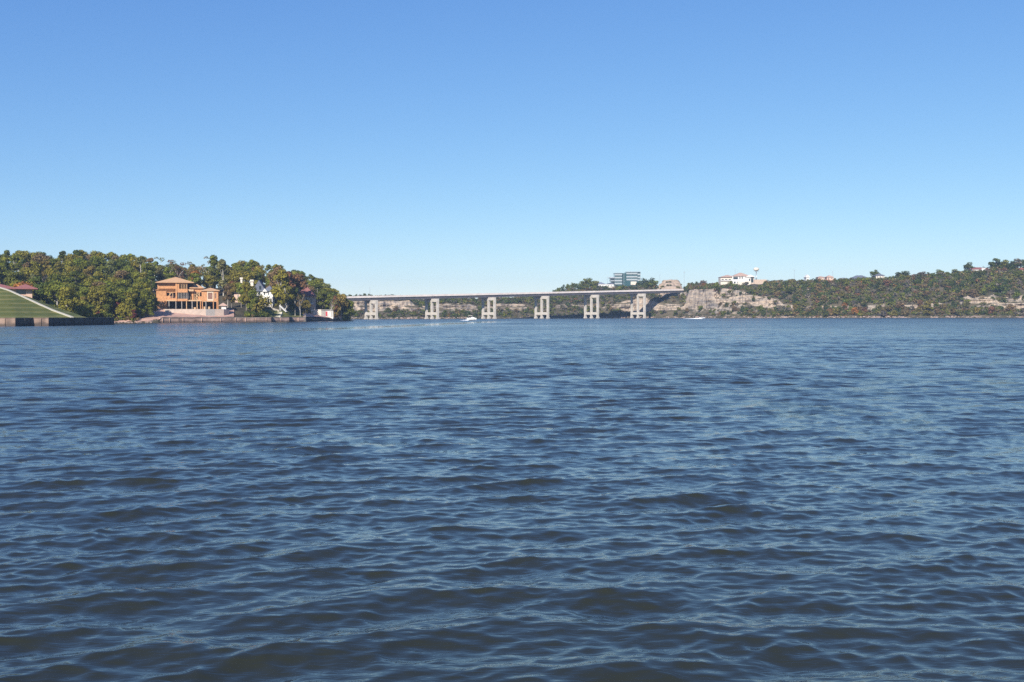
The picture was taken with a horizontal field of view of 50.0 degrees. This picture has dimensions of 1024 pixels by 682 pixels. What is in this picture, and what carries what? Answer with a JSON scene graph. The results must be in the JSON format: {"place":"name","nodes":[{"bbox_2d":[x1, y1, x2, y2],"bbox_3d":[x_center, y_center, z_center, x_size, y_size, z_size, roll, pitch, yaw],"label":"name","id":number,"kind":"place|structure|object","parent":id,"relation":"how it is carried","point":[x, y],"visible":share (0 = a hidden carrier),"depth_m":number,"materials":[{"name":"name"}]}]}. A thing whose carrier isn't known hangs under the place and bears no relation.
{"place":"outdoors","nodes":[
{"label":"outdoors","id":0,"kind":"place"},
{"bbox_2d":[0,288,86,317],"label":"sloping lawn","id":1,"kind":"structure","parent":0,"point":[12,305],"depth_m":331.17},
{"bbox_2d":[0,284,37,297],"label":"house","id":2,"kind":"structure","parent":1,"relation":"on","point":[25,290],"depth_m":397.44,"materials":[{"name":"red paint"}]},
{"bbox_2d":[0,287,73,317],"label":"lawn walkway","id":3,"kind":"structure","parent":1,"relation":"on","point":[38,303],"depth_m":342.62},
{"bbox_2d":[31,276,42,300],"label":"oak tree","id":4,"kind":"object","parent":1,"relation":"on","point":[36,279],"visible":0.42,"depth_m":418.22,"materials":[{"name":"green plant"}]},
{"bbox_2d":[33,280,54,303],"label":"oak tree","id":5,"kind":"object","parent":1,"relation":"on","point":[39,292],"visible":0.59,"depth_m":413.02,"materials":[{"name":"green plant"}]},
{"bbox_2d":[43,281,67,307],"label":"oak tree","id":6,"kind":"object","parent":1,"relation":"on","point":[51,289],"visible":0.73,"depth_m":405.91,"materials":[{"name":"green plant"}]},
{"bbox_2d":[58,286,79,311],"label":"oak tree","id":7,"kind":"object","parent":1,"relation":"on","point":[66,292],"visible":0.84,"depth_m":398.25,"materials":[{"name":"green plant"}]},
{"bbox_2d":[63,293,82,315],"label":"oak tree","id":8,"kind":"object","parent":1,"relation":"on","point":[77,310],"visible":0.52,"depth_m":404.16,"materials":[{"name":"green plant"}]},
{"bbox_2d":[78,299,90,317],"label":"oak tree","id":9,"kind":"object","parent":1,"relation":"on","point":[83,303],"visible":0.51,"depth_m":424.21,"materials":[{"name":"green plant"}]},
{"bbox_2d":[7,276,350,322],"bbox_3d":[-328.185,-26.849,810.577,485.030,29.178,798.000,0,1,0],"label":"wooded hill","id":10,"kind":"structure","parent":0,"point":[238,310],"depth_m":524.07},
{"bbox_2d":[0,262,9,279],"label":"oak tree","id":11,"kind":"object","parent":10,"relation":"on","point":[3,265],"visible":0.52,"depth_m":495.76,"materials":[{"name":"green plant"}]},
{"bbox_2d":[2,270,25,283],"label":"oak tree","id":12,"kind":"object","parent":10,"relation":"on","point":[15,275],"visible":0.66,"depth_m":470.11,"materials":[{"name":"green plant"}]},
{"bbox_2d":[9,253,22,270],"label":"oak tree","id":13,"kind":"object","parent":10,"relation":"on","point":[14,259],"visible":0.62,"depth_m":545.20,"materials":[{"name":"green plant"}]},
{"bbox_2d":[13,250,30,262],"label":"oak tree","id":14,"kind":"object","parent":10,"relation":"on","point":[25,255],"visible":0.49,"depth_m":553.17,"materials":[{"name":"green plant"}]},
{"bbox_2d":[19,267,41,281],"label":"oak tree","id":15,"kind":"object","parent":10,"relation":"on","point":[27,271],"visible":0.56,"depth_m":480.27,"materials":[{"name":"green plant"}]},
{"bbox_2d":[21,261,43,275],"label":"oak tree","id":16,"kind":"object","parent":10,"relation":"on","point":[37,266],"visible":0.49,"depth_m":500.19,"materials":[{"name":"green plant"}]},
{"bbox_2d":[31,253,50,280],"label":"oak tree","id":17,"kind":"object","parent":10,"relation":"on","point":[38,257],"visible":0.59,"depth_m":531.63,"materials":[{"name":"green plant"}]},
{"bbox_2d":[40,258,51,278],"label":"oak tree","id":18,"kind":"object","parent":10,"relation":"on","point":[47,263],"visible":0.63,"depth_m":519.38,"materials":[{"name":"green plant"}]},
{"bbox_2d":[44,268,60,282],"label":"oak tree","id":19,"kind":"object","parent":10,"relation":"on","point":[49,271],"visible":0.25,"depth_m":477.93,"materials":[{"name":"green plant"}]},
{"bbox_2d":[47,273,67,300],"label":"oak tree","id":20,"kind":"object","parent":10,"relation":"on","point":[57,277],"visible":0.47,"depth_m":469.76,"materials":[{"name":"green plant"}]},
{"bbox_2d":[54,261,65,276],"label":"oak tree","id":21,"kind":"object","parent":10,"relation":"on","point":[57,264],"visible":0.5,"depth_m":508.46,"materials":[{"name":"green plant"}]},
{"bbox_2d":[62,253,83,262],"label":"oak tree","id":22,"kind":"object","parent":10,"relation":"on","point":[69,256],"visible":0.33,"depth_m":533.81,"materials":[{"name":"green plant"}]},
{"bbox_2d":[67,282,79,290],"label":"oak tree","id":23,"kind":"object","parent":10,"relation":"on","point":[74,286],"visible":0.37,"depth_m":461.33,"materials":[{"name":"green plant"}]},
{"bbox_2d":[65,265,85,286],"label":"oak tree","id":24,"kind":"object","parent":10,"relation":"on","point":[69,269],"visible":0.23,"depth_m":489.22,"materials":[{"name":"green plant"}]},
{"bbox_2d":[68,270,83,286],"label":"oak tree","id":25,"kind":"object","parent":10,"relation":"on","point":[73,274],"visible":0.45,"depth_m":473.32,"materials":[{"name":"green plant"}]},
{"bbox_2d":[65,271,86,284],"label":"oak tree","id":26,"kind":"object","parent":10,"relation":"on","point":[82,275],"visible":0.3,"depth_m":481.93,"materials":[{"name":"green plant"}]},
{"bbox_2d":[73,257,90,270],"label":"oak tree","id":27,"kind":"object","parent":10,"relation":"on","point":[76,261],"visible":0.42,"depth_m":526.85,"materials":[{"name":"green plant"}]},
{"bbox_2d":[76,287,95,306],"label":"oak tree","id":28,"kind":"object","parent":10,"relation":"on","point":[84,291],"visible":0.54,"depth_m":440.97,"materials":[{"name":"green plant"}]},
{"bbox_2d":[80,260,95,271],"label":"oak tree","id":29,"kind":"object","parent":10,"relation":"on","point":[84,263],"visible":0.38,"depth_m":520.39,"materials":[{"name":"green plant"}]},
{"bbox_2d":[83,265,95,276],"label":"oak tree","id":30,"kind":"object","parent":10,"relation":"on","point":[89,270],"visible":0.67,"depth_m":514.37,"materials":[{"name":"green plant"}]},
{"bbox_2d":[86,304,97,317],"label":"oak tree","id":31,"kind":"object","parent":10,"relation":"on","point":[89,306],"visible":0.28,"depth_m":430.89,"materials":[{"name":"green plant"}]},
{"bbox_2d":[86,286,110,312],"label":"oak tree","id":32,"kind":"object","parent":10,"relation":"on","point":[95,294],"visible":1,"depth_m":438.74,"materials":[{"name":"green plant"}]},
{"bbox_2d":[90,256,106,270],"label":"oak tree","id":33,"kind":"object","parent":10,"relation":"on","point":[97,261],"visible":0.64,"depth_m":535.35,"materials":[{"name":"green plant"}]},
{"bbox_2d":[93,271,107,280],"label":"oak tree","id":34,"kind":"object","parent":10,"relation":"on","point":[102,277],"visible":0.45,"depth_m":490.94,"materials":[{"name":"green plant"}]},
{"bbox_2d":[96,265,111,277],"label":"oak tree","id":35,"kind":"object","parent":10,"relation":"on","point":[101,268],"visible":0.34,"depth_m":503.98,"materials":[{"name":"green plant"}]},
{"bbox_2d":[100,304,111,316],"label":"oak tree","id":36,"kind":"object","parent":10,"relation":"on","point":[108,307],"visible":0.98,"depth_m":439.26,"materials":[{"name":"green plant"}]},
{"bbox_2d":[101,287,115,316],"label":"oak tree","id":37,"kind":"object","parent":10,"relation":"on","point":[109,302],"visible":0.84,"depth_m":440.74,"materials":[{"name":"green plant"}]},
{"bbox_2d":[97,292,120,309],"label":"oak tree","id":38,"kind":"object","parent":10,"relation":"on","point":[115,300],"visible":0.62,"depth_m":442.97,"materials":[{"name":"green plant"}]},
{"bbox_2d":[104,259,117,276],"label":"oak tree","id":39,"kind":"object","parent":10,"relation":"on","point":[111,270],"visible":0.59,"depth_m":513.23,"materials":[{"name":"green plant"}]},
{"bbox_2d":[109,279,132,290],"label":"oak tree","id":40,"kind":"object","parent":10,"relation":"on","point":[118,283],"visible":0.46,"depth_m":461.95,"materials":[{"name":"green plant"}]},
{"bbox_2d":[113,259,128,269],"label":"oak tree","id":41,"kind":"object","parent":10,"relation":"on","point":[120,264],"visible":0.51,"depth_m":532.05,"materials":[{"name":"green plant"}]},
{"bbox_2d":[114,270,128,279],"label":"oak tree","id":42,"kind":"object","parent":10,"relation":"on","point":[120,274],"visible":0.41,"depth_m":488.73,"materials":[{"name":"green plant"}]},
{"bbox_2d":[116,291,137,316],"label":"oak tree","id":43,"kind":"object","parent":10,"relation":"on","point":[129,295],"visible":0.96,"depth_m":442.66,"materials":[{"name":"green plant"}]},
{"bbox_2d":[119,267,134,285],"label":"oak tree","id":44,"kind":"object","parent":10,"relation":"on","point":[129,270],"visible":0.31,"depth_m":508.60,"materials":[{"name":"green plant"}]},
{"bbox_2d":[116,288,140,314],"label":"oak tree","id":45,"kind":"object","parent":10,"relation":"on","point":[121,295],"visible":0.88,"depth_m":443.57,"materials":[{"name":"green plant"}]},
{"bbox_2d":[129,271,141,281],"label":"oak tree","id":46,"kind":"object","parent":10,"relation":"on","point":[135,275],"visible":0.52,"depth_m":499.30,"materials":[{"name":"green plant"}]},
{"bbox_2d":[114,316,158,321],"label":"shore clay","id":47,"kind":"structure","parent":10,"relation":"on","point":[140,317],"depth_m":442.95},
{"bbox_2d":[124,301,136,316],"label":"oak tree","id":48,"kind":"object","parent":47,"relation":"on","point":[131,305],"visible":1,"depth_m":442.37,"materials":[{"name":"green plant"}]},
{"bbox_2d":[140,292,153,316],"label":"oak tree","id":49,"kind":"object","parent":47,"relation":"on","point":[150,298],"visible":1,"depth_m":450.14,"materials":[{"name":"green plant"}]},
{"bbox_2d":[130,257,145,271],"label":"oak tree","id":50,"kind":"object","parent":10,"relation":"on","point":[135,264],"visible":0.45,"depth_m":555.14,"materials":[{"name":"green plant"}]},
{"bbox_2d":[136,303,145,315],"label":"oak tree","id":51,"kind":"object","parent":10,"relation":"on","point":[139,311],"visible":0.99,"depth_m":447.73,"materials":[{"name":"green plant"}]},
{"bbox_2d":[137,256,144,272],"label":"oak tree","id":52,"kind":"object","parent":10,"relation":"on","point":[140,259],"visible":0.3,"depth_m":548.47,"materials":[{"name":"green plant"}]},
{"bbox_2d":[136,289,149,316],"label":"oak tree","id":53,"kind":"object","parent":10,"relation":"on","point":[142,298],"visible":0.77,"depth_m":449.34,"materials":[{"name":"green plant"}]},
{"bbox_2d":[141,262,156,281],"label":"oak tree","id":54,"kind":"object","parent":10,"relation":"on","point":[147,268],"visible":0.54,"depth_m":529.02,"materials":[{"name":"green plant"}]},
{"bbox_2d":[146,271,156,289],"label":"oak tree","id":55,"kind":"object","parent":10,"relation":"on","point":[153,281],"visible":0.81,"depth_m":520.61,"materials":[{"name":"green plant"}]},
{"bbox_2d":[141,257,163,290],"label":"oak tree","id":56,"kind":"object","parent":10,"relation":"on","point":[158,271],"visible":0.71,"depth_m":541.64,"materials":[{"name":"green plant"}]},
{"bbox_2d":[154,264,164,285],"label":"oak tree","id":57,"kind":"object","parent":10,"relation":"on","point":[159,278],"visible":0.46,"depth_m":547.25,"materials":[{"name":"green plant"}]},
{"bbox_2d":[168,260,186,278],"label":"bare tree","id":58,"kind":"object","parent":10,"relation":"on","point":[177,268],"visible":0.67,"depth_m":549.39,"materials":[{"name":"brown plant"}]},
{"bbox_2d":[163,309,228,315],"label":"retaining wall","id":59,"kind":"structure","parent":10,"relation":"on","point":[214,312],"depth_m":475.10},
{"bbox_2d":[189,272,202,285],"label":"oak tree","id":60,"kind":"object","parent":10,"relation":"on","point":[195,275],"visible":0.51,"depth_m":537.28,"materials":[{"name":"green plant"}]},
{"bbox_2d":[186,256,210,276],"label":"oak tree","id":61,"kind":"object","parent":10,"relation":"on","point":[199,268],"visible":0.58,"depth_m":550.98,"materials":[{"name":"green plant"}]},
{"bbox_2d":[55,299,351,321],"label":"undergrowth","id":62,"kind":"object","parent":10,"relation":"on","point":[261,313],"visible":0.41,"depth_m":488.90,"materials":[{"name":"green plant"}]},
{"bbox_2d":[196,264,220,286],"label":"oak tree","id":63,"kind":"object","parent":10,"relation":"on","point":[208,272],"visible":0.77,"depth_m":548.99,"materials":[{"name":"green plant"}]},
{"bbox_2d":[203,274,217,288],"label":"oak tree","id":64,"kind":"object","parent":10,"relation":"on","point":[209,280],"visible":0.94,"depth_m":544.50,"materials":[{"name":"green plant"}]},
{"bbox_2d":[208,255,222,288],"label":"oak tree","id":65,"kind":"object","parent":10,"relation":"on","point":[213,262],"visible":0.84,"depth_m":551.50,"materials":[{"name":"green plant"}]},
{"bbox_2d":[216,259,229,295],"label":"oak tree","id":66,"kind":"object","parent":10,"relation":"on","point":[222,283],"visible":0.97,"depth_m":548.62,"materials":[{"name":"green plant"}]},
{"bbox_2d":[222,284,232,307],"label":"oak tree","id":67,"kind":"object","parent":10,"relation":"on","point":[228,293],"visible":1,"depth_m":505.42,"materials":[{"name":"green plant"}]},
{"bbox_2d":[225,281,236,307],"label":"maple tree","id":68,"kind":"object","parent":10,"relation":"on","point":[233,290],"visible":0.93,"depth_m":506.85,"materials":[{"name":"green plant"}]},
{"bbox_2d":[159,317,304,322],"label":"sea wall","id":69,"kind":"structure","parent":10,"relation":"on","point":[231,319],"depth_m":476.13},
{"bbox_2d":[227,269,243,283],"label":"oak tree","id":70,"kind":"object","parent":10,"relation":"on","point":[231,277],"visible":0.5,"depth_m":548.75,"materials":[{"name":"green plant"}]},
{"bbox_2d":[234,282,244,307],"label":"oak tree","id":71,"kind":"object","parent":10,"relation":"on","point":[239,289],"visible":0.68,"depth_m":504.76,"materials":[{"name":"green plant"}]},
{"bbox_2d":[238,271,254,282],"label":"oak tree","id":72,"kind":"object","parent":10,"relation":"on","point":[248,276],"visible":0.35,"depth_m":537.86,"materials":[{"name":"green plant"}]},
{"bbox_2d":[240,282,256,309],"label":"oak tree","id":73,"kind":"object","parent":10,"relation":"on","point":[247,287],"visible":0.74,"depth_m":498.55,"materials":[{"name":"green plant"}]},
{"bbox_2d":[246,259,255,270],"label":"oak tree","id":74,"kind":"object","parent":10,"relation":"on","point":[252,263],"visible":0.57,"depth_m":598.38,"materials":[{"name":"green plant"}]},
{"bbox_2d":[246,289,259,309],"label":"oak tree","id":75,"kind":"object","parent":10,"relation":"on","point":[252,293],"visible":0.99,"depth_m":493.86,"materials":[{"name":"green plant"}]},
{"bbox_2d":[234,277,274,306],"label":"house","id":76,"kind":"structure","parent":10,"relation":"on","point":[262,289],"depth_m":530.73,"materials":[{"name":"white paint"}]},
{"bbox_2d":[253,266,266,282],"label":"oak tree","id":77,"kind":"object","parent":10,"relation":"on","point":[258,269],"visible":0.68,"depth_m":577.81,"materials":[{"name":"green plant"}]},
{"bbox_2d":[250,294,272,312],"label":"oak sapling","id":78,"kind":"object","parent":10,"relation":"on","point":[262,303],"visible":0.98,"depth_m":496.34,"materials":[{"name":"green plant"}]},
{"bbox_2d":[266,265,282,302],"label":"oak tree","id":79,"kind":"object","parent":10,"relation":"on","point":[271,275],"visible":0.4,"depth_m":538.35,"materials":[{"name":"green plant"}]},
{"bbox_2d":[270,268,289,310],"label":"oak tree","id":80,"kind":"object","parent":10,"relation":"on","point":[277,290],"visible":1,"depth_m":518.65,"materials":[{"name":"green plant"}]},
{"bbox_2d":[262,310,302,316],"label":"garden lawn","id":81,"kind":"structure","parent":10,"relation":"on","point":[273,313],"depth_m":516.74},
{"bbox_2d":[277,278,294,309],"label":"oak tree","id":82,"kind":"object","parent":10,"relation":"on","point":[288,289],"visible":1,"depth_m":521.15,"materials":[{"name":"green plant"}]},
{"bbox_2d":[279,271,295,303],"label":"maple tree","id":83,"kind":"object","parent":10,"relation":"on","point":[289,276],"visible":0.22,"depth_m":540.02,"materials":[{"name":"brown plant"}]},
{"bbox_2d":[289,287,301,315],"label":"oak tree","id":84,"kind":"object","parent":10,"relation":"on","point":[295,293],"visible":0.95,"depth_m":527.62,"materials":[{"name":"green plant"}]},
{"bbox_2d":[289,273,307,303],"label":"maple tree","id":85,"kind":"object","parent":10,"relation":"on","point":[297,278],"visible":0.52,"depth_m":550.77,"materials":[{"name":"brown plant"}]},
{"bbox_2d":[301,300,310,314],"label":"oak sapling","id":86,"kind":"object","parent":10,"relation":"on","point":[305,303],"visible":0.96,"depth_m":527.01,"materials":[{"name":"green plant"}]},
{"bbox_2d":[297,287,316,308],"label":"house","id":87,"kind":"structure","parent":10,"relation":"on","point":[310,296],"depth_m":566.19,"materials":[{"name":"white paint"}]},
{"bbox_2d":[307,280,323,288],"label":"oak tree","id":88,"kind":"object","parent":10,"relation":"on","point":[313,283],"visible":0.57,"depth_m":607.59,"materials":[{"name":"green plant"}]},
{"bbox_2d":[316,291,327,307],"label":"oak tree","id":89,"kind":"object","parent":10,"relation":"on","point":[322,296],"visible":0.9,"depth_m":587.71,"materials":[{"name":"green plant"}]},
{"bbox_2d":[303,313,341,319],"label":"shore earth","id":90,"kind":"structure","parent":10,"relation":"on","point":[311,315],"depth_m":557.46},
{"bbox_2d":[310,309,332,318],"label":"boathouse","id":91,"kind":"object","parent":90,"relation":"on","point":[320,312],"visible":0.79,"depth_m":566.01,"materials":[{"name":"white paint"}]},
{"bbox_2d":[306,318,340,321],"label":"sea wall","id":92,"kind":"structure","parent":10,"relation":"on","point":[324,319],"depth_m":556.32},
{"bbox_2d":[324,294,332,309],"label":"oak tree","id":93,"kind":"object","parent":10,"relation":"on","point":[329,296],"visible":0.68,"depth_m":582.18,"materials":[{"name":"green plant"}]},
{"bbox_2d":[336,294,348,318],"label":"maple tree","id":94,"kind":"object","parent":10,"relation":"on","point":[342,300],"visible":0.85,"depth_m":580.02,"materials":[{"name":"green plant"}]},
{"bbox_2d":[144,309,233,320],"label":"bare ground","id":95,"kind":"structure","parent":0,"point":[160,313],"depth_m":465.74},
{"bbox_2d":[155,277,227,308],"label":"unfinished house","id":96,"kind":"structure","parent":95,"relation":"on","point":[175,293],"depth_m":484.45,"materials":[{"name":"wood"}]},
{"bbox_2d":[0,318,1023,681],"bbox_3d":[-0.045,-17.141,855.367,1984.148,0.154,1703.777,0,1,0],"label":"water","id":97,"kind":"structure","parent":0,"point":[626,500],"depth_m":14.85,"materials":[{"name":"blue liquid"}]},
{"bbox_2d":[0,317,114,325],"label":"sea wall","id":98,"kind":"structure","parent":97,"relation":"in","point":[54,321],"depth_m":311.88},
{"bbox_2d":[346,289,683,318],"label":"road bridge","id":99,"kind":"structure","parent":97,"relation":"in","point":[432,298],"depth_m":989.00,"materials":[{"name":"concrete"}]},
{"bbox_2d":[0,0,1023,298],"label":"sky","id":100,"kind":"structure","parent":0,"point":[374,147],"materials":[{"name":"blue"}]},
{"bbox_2d":[350,270,1023,318],"bbox_3d":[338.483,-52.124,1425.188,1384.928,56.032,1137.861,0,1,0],"label":"rocky bluff","id":101,"kind":"structure","parent":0,"point":[708,299],"depth_m":1008.77,"materials":[{"name":"stone"}]},
{"bbox_2d":[609,272,640,285],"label":"office building","id":102,"kind":"structure","parent":101,"relation":"on","point":[627,279],"depth_m":1159.04,"materials":[{"name":"blue glass"}]},
{"bbox_2d":[657,279,681,298],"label":"building","id":103,"kind":"structure","parent":101,"relation":"on","point":[674,283],"depth_m":1134.24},
{"bbox_2d":[347,266,1023,317],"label":"scrub","id":104,"kind":"object","parent":101,"relation":"on","point":[969,277],"visible":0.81,"depth_m":969.00,"materials":[{"name":"green plant"}]},
{"bbox_2d":[351,315,1023,318],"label":"shore rocks","id":105,"kind":"object","parent":101,"relation":"on","point":[734,316],"visible":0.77,"depth_m":960.41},
{"bbox_2d":[718,273,765,285],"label":"hilltop house","id":106,"kind":"structure","parent":101,"relation":"on","point":[740,278],"depth_m":1062.91,"materials":[{"name":"white paint"}]},
{"bbox_2d":[922,300,932,314],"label":"maple tree","id":107,"kind":"object","parent":101,"relation":"on","point":[927,306],"visible":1,"depth_m":914.87,"materials":[{"name":"green plant"}]},
{"bbox_2d":[988,258,1001,267],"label":"oak tree","id":108,"kind":"object","parent":101,"relation":"on","point":[996,264],"visible":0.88,"depth_m":962.24,"materials":[{"name":"green plant"}]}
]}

